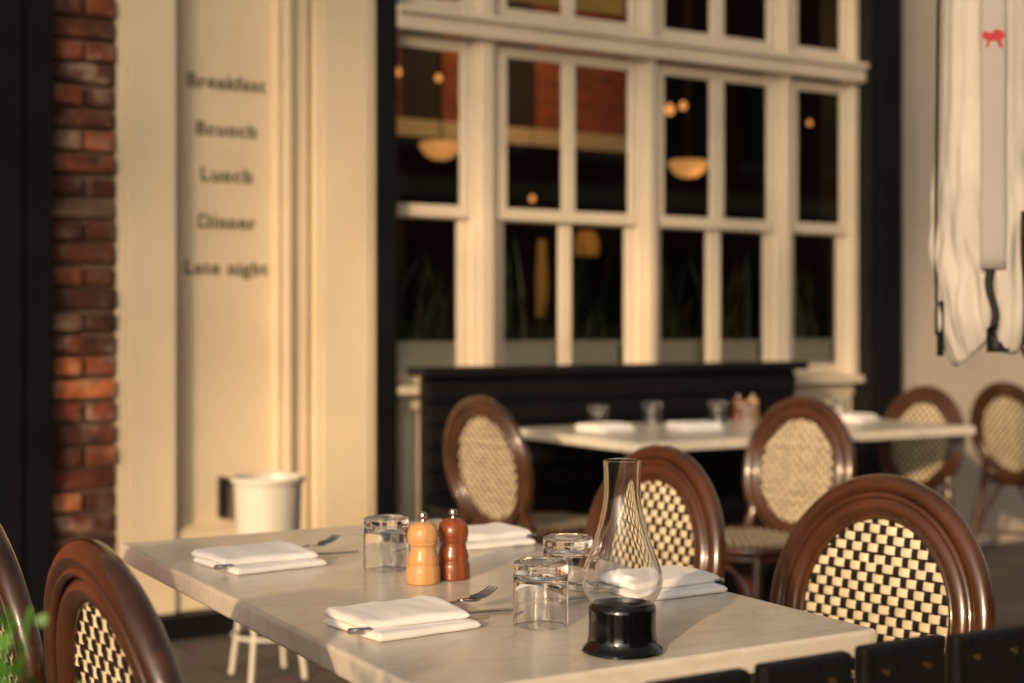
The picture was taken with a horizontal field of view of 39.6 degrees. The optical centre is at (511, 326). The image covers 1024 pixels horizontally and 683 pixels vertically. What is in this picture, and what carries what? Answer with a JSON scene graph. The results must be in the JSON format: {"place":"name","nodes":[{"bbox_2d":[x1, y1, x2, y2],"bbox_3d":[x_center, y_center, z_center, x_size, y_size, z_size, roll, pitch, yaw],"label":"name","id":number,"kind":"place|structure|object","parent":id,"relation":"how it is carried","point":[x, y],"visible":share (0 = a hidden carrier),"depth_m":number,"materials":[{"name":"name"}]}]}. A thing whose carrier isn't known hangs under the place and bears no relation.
{"place":"outdoors","nodes":[
{"label":"outdoors","id":0,"kind":"place"},
{"bbox_2d":[397,227,455,384],"bbox_3d":[-0.392,0.354,5.924,0.391,1.569,0.196,0,0,-30],"label":"window box plant","id":1,"kind":"object","parent":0,"point":[427,351],"depth_m":5.89,"materials":[{"name":"green plant"}]},
{"bbox_2d":[6,540,1023,682],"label":"ground","id":2,"kind":"structure","parent":0,"point":[204,660],"depth_m":5.00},
{"bbox_2d":[0,524,46,682],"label":"bistro chair","id":3,"kind":"object","parent":2,"relation":"on","point":[14,595],"visible":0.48,"depth_m":1.90,"materials":[{"name":"wood"}]},
{"bbox_2d":[0,607,83,682],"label":"potted herb","id":4,"kind":"object","parent":2,"relation":"on","point":[5,642],"visible":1,"depth_m":1.04,"materials":[{"name":"green plant"}]},
{"bbox_2d":[43,538,184,682],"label":"bistro chair","id":5,"kind":"object","parent":2,"relation":"on","point":[86,577],"visible":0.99,"depth_m":1.54,"materials":[{"name":"wood"}]},
{"bbox_2d":[229,472,307,682],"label":"white bucket stand","id":6,"kind":"object","parent":2,"relation":"on","point":[267,501],"visible":0.52,"depth_m":4.55,"materials":[{"name":"ceramic"}]},
{"bbox_2d":[120,519,876,682],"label":"marble table","id":7,"kind":"object","parent":2,"relation":"on","point":[699,634],"visible":0.66,"depth_m":1.86,"materials":[{"name":"white stone"}]},
{"bbox_2d":[214,564,231,569],"bbox_3d":[-0.455,0.378,2.236,0.026,0.010,0.016,0,0,-36],"label":"spoon end","id":8,"kind":"object","parent":7,"relation":"on","point":[222,566],"visible":1,"depth_m":2.23,"materials":[{"name":"metal"}]},
{"bbox_2d":[191,541,326,574],"bbox_3d":[-0.415,0.376,2.325,0.169,0.027,0.166,0,0,-35],"label":"folded napkin","id":9,"kind":"object","parent":7,"relation":"on","point":[246,559],"visible":1,"depth_m":2.29,"materials":[{"name":"white fabric"}]},
{"bbox_2d":[302,534,340,546],"bbox_3d":[-0.380,0.373,2.377,0.216,0.014,0.023,-5,4,-41],"label":"fork","id":10,"kind":"object","parent":9,"relation":"on","point":[331,539],"visible":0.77,"depth_m":2.43,"materials":[{"name":"metal"}]},
{"bbox_2d":[316,550,358,554],"bbox_3d":[-0.351,0.380,2.365,0.216,0.005,0.017,3,-1,-30],"label":"knife","id":11,"kind":"object","parent":7,"relation":"on","point":[336,552],"visible":0.41,"depth_m":2.39,"materials":[{"name":"metal"}]},
{"bbox_2d":[347,627,369,634],"bbox_3d":[-0.191,0.378,1.767,0.026,0.010,0.016,0,0,-33],"label":"spoon end","id":12,"kind":"object","parent":7,"relation":"on","point":[358,630],"visible":1,"depth_m":1.76,"materials":[{"name":"metal"}]},
{"bbox_2d":[363,514,408,571],"bbox_3d":[-0.202,0.348,2.283,0.073,0.083,0.073,0,0,-30],"label":"glass tumbler","id":13,"kind":"object","parent":7,"relation":"on","point":[386,546],"visible":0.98,"depth_m":2.25,"materials":[{"name":"clear glass"}]},
{"bbox_2d":[322,595,480,641],"bbox_3d":[-0.144,0.376,1.843,0.162,0.027,0.143,0,0,-33],"label":"folded napkin","id":14,"kind":"object","parent":7,"relation":"on","point":[407,618],"visible":1,"depth_m":1.81,"materials":[{"name":"white fabric"}]},
{"bbox_2d":[450,585,497,603],"bbox_3d":[-0.108,0.373,1.893,0.215,0.015,0.023,-5,3,-39],"label":"fork","id":15,"kind":"object","parent":14,"relation":"on","point":[479,596],"visible":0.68,"depth_m":1.94,"materials":[{"name":"metal"}]},
{"bbox_2d":[406,512,439,584],"bbox_3d":[-0.135,0.336,2.161,0.052,0.108,0.052,0,0,-30],"label":"pepper mill","id":16,"kind":"object","parent":7,"relation":"on","point":[423,567],"visible":1,"depth_m":2.14,"materials":[{"name":"brown wood"}]},
{"bbox_2d":[438,509,469,580],"bbox_3d":[-0.091,0.336,2.198,0.052,0.108,0.052,0,0,-30],"label":"pepper mill","id":17,"kind":"object","parent":7,"relation":"on","point":[453,556],"visible":0.94,"depth_m":2.18,"materials":[{"name":"brown wood"}]},
{"bbox_2d":[437,522,535,549],"bbox_3d":[-0.056,0.376,2.559,0.164,0.026,0.150,0,0,-30],"label":"folded napkin","id":18,"kind":"object","parent":7,"relation":"on","point":[493,535],"visible":0.68,"depth_m":2.52,"materials":[{"name":"white fabric"}]},
{"bbox_2d":[465,607,512,613],"bbox_3d":[-0.079,0.380,1.880,0.215,0.005,0.017,3,-1,-28],"label":"knife","id":19,"kind":"object","parent":7,"relation":"on","point":[489,610],"visible":0.37,"depth_m":1.90,"materials":[{"name":"metal"}]},
{"bbox_2d":[526,533,536,537],"bbox_3d":[0.035,0.378,2.564,0.026,0.010,0.016,0,0,-30],"label":"spoon end","id":20,"kind":"object","parent":7,"relation":"on","point":[533,535],"visible":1,"depth_m":2.56,"materials":[{"name":"metal"}]},
{"bbox_2d":[513,557,568,629],"bbox_3d":[0.037,0.348,1.855,0.073,0.083,0.073,0,0,-30],"label":"glass tumbler","id":21,"kind":"object","parent":7,"relation":"on","point":[540,594],"visible":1,"depth_m":1.82,"materials":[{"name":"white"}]},
{"bbox_2d":[543,533,591,596],"bbox_3d":[0.081,0.348,2.071,0.073,0.083,0.073,0,0,-30],"label":"glass tumbler","id":22,"kind":"object","parent":7,"relation":"on","point":[573,549],"visible":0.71,"depth_m":2.04,"materials":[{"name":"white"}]},
{"bbox_2d":[569,594,586,600],"bbox_3d":[0.154,0.380,2.053,0.216,0.005,0.017,-2,2,-37],"label":"knife","id":23,"kind":"object","parent":7,"relation":"on","point":[576,597],"visible":0.17,"depth_m":2.00,"materials":[{"name":"metal"}]},
{"bbox_2d":[581,458,662,659],"bbox_3d":[0.132,0.275,1.705,0.098,0.229,0.098,0,0,-30],"label":"hurricane oil lamp","id":24,"kind":"object","parent":7,"relation":"on","point":[622,580],"visible":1,"depth_m":1.68,"materials":[{"name":"clear glass"}]},
{"bbox_2d":[656,565,727,600],"bbox_3d":[0.214,0.376,2.098,0.174,0.026,0.140,0,0,-32],"label":"folded napkin","id":25,"kind":"object","parent":7,"relation":"on","point":[680,581],"visible":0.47,"depth_m":2.07,"materials":[{"name":"white fabric"}]},
{"bbox_2d":[713,578,724,583],"bbox_3d":[0.307,0.378,2.112,0.026,0.010,0.016,0,0,-32],"label":"spoon end","id":26,"kind":"object","parent":7,"relation":"on","point":[719,580],"visible":1,"depth_m":2.10,"materials":[{"name":"metal"}]},
{"bbox_2d":[0,0,1023,655],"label":"restaurant facade","id":27,"kind":"structure","parent":2,"relation":"on","point":[150,390],"depth_m":5.38,"materials":[{"name":"beige paint"}]},
{"bbox_2d":[218,476,233,518],"bbox_3d":[-1.068,0.642,5.328,0.050,0.155,0.072,0,0,-30],"label":"black wall bracket","id":28,"kind":"object","parent":27,"relation":"attached to","point":[223,482],"depth_m":5.31,"materials":[{"name":"metal"}]},
{"bbox_2d":[185,72,267,278],"bbox_3d":[-1.076,-0.562,5.370,0.323,0.768,0.002,0,0,-30],"label":"painted menu lettering","id":29,"kind":"object","parent":27,"relation":"attached to","point":[238,82],"visible":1,"depth_m":5.37,"materials":[{"name":"paint"}]},
{"bbox_2d":[444,396,588,544],"bbox_3d":[0.074,0.689,4.902,0.542,0.911,0.473,0,0,-39],"label":"bistro chair","id":30,"kind":"object","parent":2,"relation":"on","point":[481,411],"visible":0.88,"depth_m":4.77,"materials":[{"name":"wicker"}]},
{"bbox_2d":[397,0,820,363],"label":"room shell","id":31,"kind":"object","parent":2,"relation":"on","point":[600,181],"visible":0.09,"depth_m":12.55},
{"bbox_2d":[419,34,458,159],"bbox_3d":[-0.370,-1.552,7.400,0.224,1.375,0.224,0,0,-30],"label":"pendant lamp","id":32,"kind":"object","parent":31,"relation":"hanging from","point":[440,149],"visible":0.94,"depth_m":7.34,"materials":[{"name":"white"}]},
{"bbox_2d":[397,118,626,153],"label":"pale cornice","id":33,"kind":"structure","parent":31,"relation":"attached to","point":[430,129],"depth_m":8.66,"materials":[{"name":"beige paint"}]},
{"bbox_2d":[397,0,628,135],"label":"brick bulkhead","id":34,"kind":"object","parent":31,"relation":"attached to","point":[600,100],"visible":0.11,"depth_m":8.94,"materials":[{"name":"red brick"}]},
{"bbox_2d":[536,231,599,316],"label":"amber lanterns","id":35,"kind":"object","parent":31,"relation":"hanging from","point":[589,240],"visible":0.88,"depth_m":7.74,"materials":[{"name":"brown"}]},
{"bbox_2d":[397,0,811,201],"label":"string bulbs","id":36,"kind":"object","parent":31,"relation":"hanging from","point":[669,109],"visible":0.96,"depth_m":7.00,"materials":[{"name":"brown"}]},
{"bbox_2d":[668,0,708,177],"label":"pendant lamp","id":37,"kind":"object","parent":31,"relation":"hanging from","point":[688,167],"visible":0.98,"depth_m":7.86,"materials":[{"name":"white"}]},
{"bbox_2d":[407,361,845,601],"bbox_3d":[0.553,0.649,5.756,1.920,0.982,0.530,0,0,-30],"label":"black banquette","id":38,"kind":"object","parent":2,"relation":"on","point":[568,478],"visible":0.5,"depth_m":5.75,"materials":[{"name":"paint"}]},
{"bbox_2d":[397,0,868,520],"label":"sash window wall","id":39,"kind":"structure","parent":2,"relation":"on","point":[643,39],"depth_m":6.29,"materials":[{"name":"paint"}]},
{"bbox_2d":[509,0,623,15],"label":"roller blind","id":40,"kind":"object","parent":39,"relation":"attached to","point":[615,7],"visible":1,"depth_m":6.28,"materials":[{"name":"beige fabric"}]},
{"bbox_2d":[397,0,868,520],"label":"window frames","id":41,"kind":"structure","parent":39,"relation":"in","point":[482,211],"depth_m":6.29,"materials":[{"name":"paint"}]},
{"bbox_2d":[584,445,725,584],"bbox_3d":[0.125,0.697,2.875,0.532,0.893,0.464,0,0,-34],"label":"bistro chair","id":42,"kind":"object","parent":2,"relation":"on","point":[692,489],"visible":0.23,"depth_m":2.93,"materials":[{"name":"wood"}]},
{"bbox_2d":[519,421,814,562],"bbox_3d":[0.549,0.764,5.290,0.800,0.749,0.830,0,0,-30],"label":"marble table","id":43,"kind":"object","parent":2,"relation":"on","point":[691,443],"visible":0.3,"depth_m":5.07,"materials":[{"name":"white stone"}]},
{"bbox_2d":[589,405,607,422],"bbox_3d":[0.332,0.348,5.481,0.073,0.083,0.073,0,0,-30],"label":"glass tumbler","id":44,"kind":"object","parent":43,"relation":"on","point":[597,413],"visible":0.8,"depth_m":5.45,"materials":[{"name":"white"}]},
{"bbox_2d":[575,422,635,431],"bbox_3d":[0.349,0.376,5.330,0.172,0.027,0.160,0,0,-40],"label":"folded napkin","id":45,"kind":"object","parent":43,"relation":"on","point":[608,426],"visible":1,"depth_m":5.29,"materials":[{"name":"white fabric"}]},
{"bbox_2d":[643,402,660,423],"bbox_3d":[0.560,0.348,5.685,0.073,0.083,0.073,0,0,-30],"label":"glass tumbler","id":46,"kind":"object","parent":43,"relation":"on","point":[651,412],"visible":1,"depth_m":5.65,"materials":[{"name":"white"}]},
{"bbox_2d":[667,421,723,430],"bbox_3d":[0.697,0.376,5.395,0.172,0.027,0.161,0,0,-20],"label":"folded napkin","id":47,"kind":"object","parent":43,"relation":"on","point":[693,425],"visible":1,"depth_m":5.34,"materials":[{"name":"white fabric"}]},
{"bbox_2d":[667,396,855,682],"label":"bistro chair","id":48,"kind":"object","parent":2,"relation":"on","point":[831,430],"visible":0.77,"depth_m":4.69,"materials":[{"name":"wicker"}]},
{"bbox_2d":[682,418,974,616],"bbox_3d":[1.252,0.764,5.702,0.810,0.749,0.830,0,0,-30],"label":"marble table","id":49,"kind":"object","parent":2,"relation":"on","point":[880,429],"visible":0.2,"depth_m":5.49,"materials":[{"name":"white stone"}]},
{"bbox_2d":[709,401,726,421],"bbox_3d":[0.839,0.348,5.802,0.073,0.083,0.073,0,0,-30],"label":"glass tumbler","id":50,"kind":"object","parent":49,"relation":"on","point":[717,411],"visible":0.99,"depth_m":5.77,"materials":[{"name":"white"}]},
{"bbox_2d":[732,394,743,419],"bbox_3d":[0.940,0.336,5.908,0.052,0.108,0.052,0,0,-30],"label":"pepper mill","id":51,"kind":"object","parent":49,"relation":"on","point":[734,411],"visible":0.59,"depth_m":5.89,"materials":[{"name":"brown wood"}]},
{"bbox_2d":[737,401,754,422],"bbox_3d":[0.949,0.348,5.774,0.073,0.083,0.073,0,0,-30],"label":"glass tumbler","id":52,"kind":"object","parent":49,"relation":"on","point":[745,411],"visible":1,"depth_m":5.74,"materials":[{"name":"white"}]},
{"bbox_2d":[747,394,758,419],"bbox_3d":[1.002,0.336,5.921,0.052,0.108,0.052,0,0,-30],"label":"pepper mill","id":53,"kind":"object","parent":49,"relation":"on","point":[754,399],"visible":0.51,"depth_m":5.90,"materials":[{"name":"brown wood"}]},
{"bbox_2d":[831,398,847,413],"bbox_3d":[1.389,0.348,6.032,0.073,0.083,0.073,0,0,-30],"label":"glass tumbler","id":54,"kind":"object","parent":49,"relation":"on","point":[839,405],"visible":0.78,"depth_m":6.00,"materials":[{"name":"white"}]},
{"bbox_2d":[839,413,879,421],"bbox_3d":[1.415,0.376,5.885,0.161,0.026,0.173,0,0,40],"label":"folded napkin","id":55,"kind":"object","parent":49,"relation":"on","point":[859,417],"visible":0.71,"depth_m":5.83,"materials":[{"name":"white fabric"}]},
{"bbox_2d":[646,624,1023,682],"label":"black slat fence","id":56,"kind":"object","parent":2,"relation":"on","point":[993,655],"visible":1,"depth_m":1.42,"materials":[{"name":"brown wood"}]},
{"bbox_2d":[770,474,995,682],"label":"bistro chair","id":57,"kind":"object","parent":2,"relation":"on","point":[934,522],"visible":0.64,"depth_m":2.38,"materials":[{"name":"wood"}]},
{"bbox_2d":[819,385,965,605],"bbox_3d":[1.560,0.697,5.884,0.532,0.893,0.464,0,0,-34],"label":"bistro chair","id":58,"kind":"object","parent":2,"relation":"on","point":[947,463],"visible":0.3,"depth_m":5.97,"materials":[{"name":"wicker"}]},
{"bbox_2d":[929,0,1023,365],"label":"closed parasol","id":59,"kind":"object","parent":2,"relation":"on","point":[976,243],"visible":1,"depth_m":3.01,"materials":[{"name":"fabric"}]},
{"bbox_2d":[970,381,1023,536],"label":"bistro chair","id":60,"kind":"object","parent":2,"relation":"on","point":[987,399],"visible":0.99,"depth_m":6.52,"materials":[{"name":"wicker"}]},
{"bbox_2d":[504,236,557,364],"bbox_3d":[0.044,0.354,6.172,0.314,1.568,0.206,0,0,-30],"label":"window box plant","id":61,"kind":"object","parent":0,"point":[522,350],"depth_m":6.12,"materials":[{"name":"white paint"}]},
{"bbox_2d":[545,235,619,364],"bbox_3d":[0.321,0.360,6.342,0.369,1.556,0.192,0,0,-30],"label":"window box plant","id":62,"kind":"object","parent":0,"point":[602,350],"depth_m":6.28,"materials":[{"name":"green plant"}]},
{"bbox_2d":[660,255,698,362],"bbox_3d":[0.722,0.365,6.588,0.316,1.546,0.209,0,0,-30],"label":"window box plant","id":63,"kind":"object","parent":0,"point":[674,350],"depth_m":6.55,"materials":[{"name":"white paint"}]},
{"bbox_2d":[689,239,758,361],"bbox_3d":[0.978,0.361,6.726,0.339,1.554,0.195,0,0,-30],"label":"window box plant","id":64,"kind":"object","parent":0,"point":[737,347],"depth_m":6.73,"materials":[{"name":"white paint"}]},
{"bbox_2d":[794,247,831,375],"bbox_3d":[1.380,0.360,6.964,0.323,1.556,0.192,0,0,-30],"label":"window box plant","id":65,"kind":"object","parent":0,"point":[810,350],"depth_m":6.93,"materials":[{"name":"green plant"}]}
]}

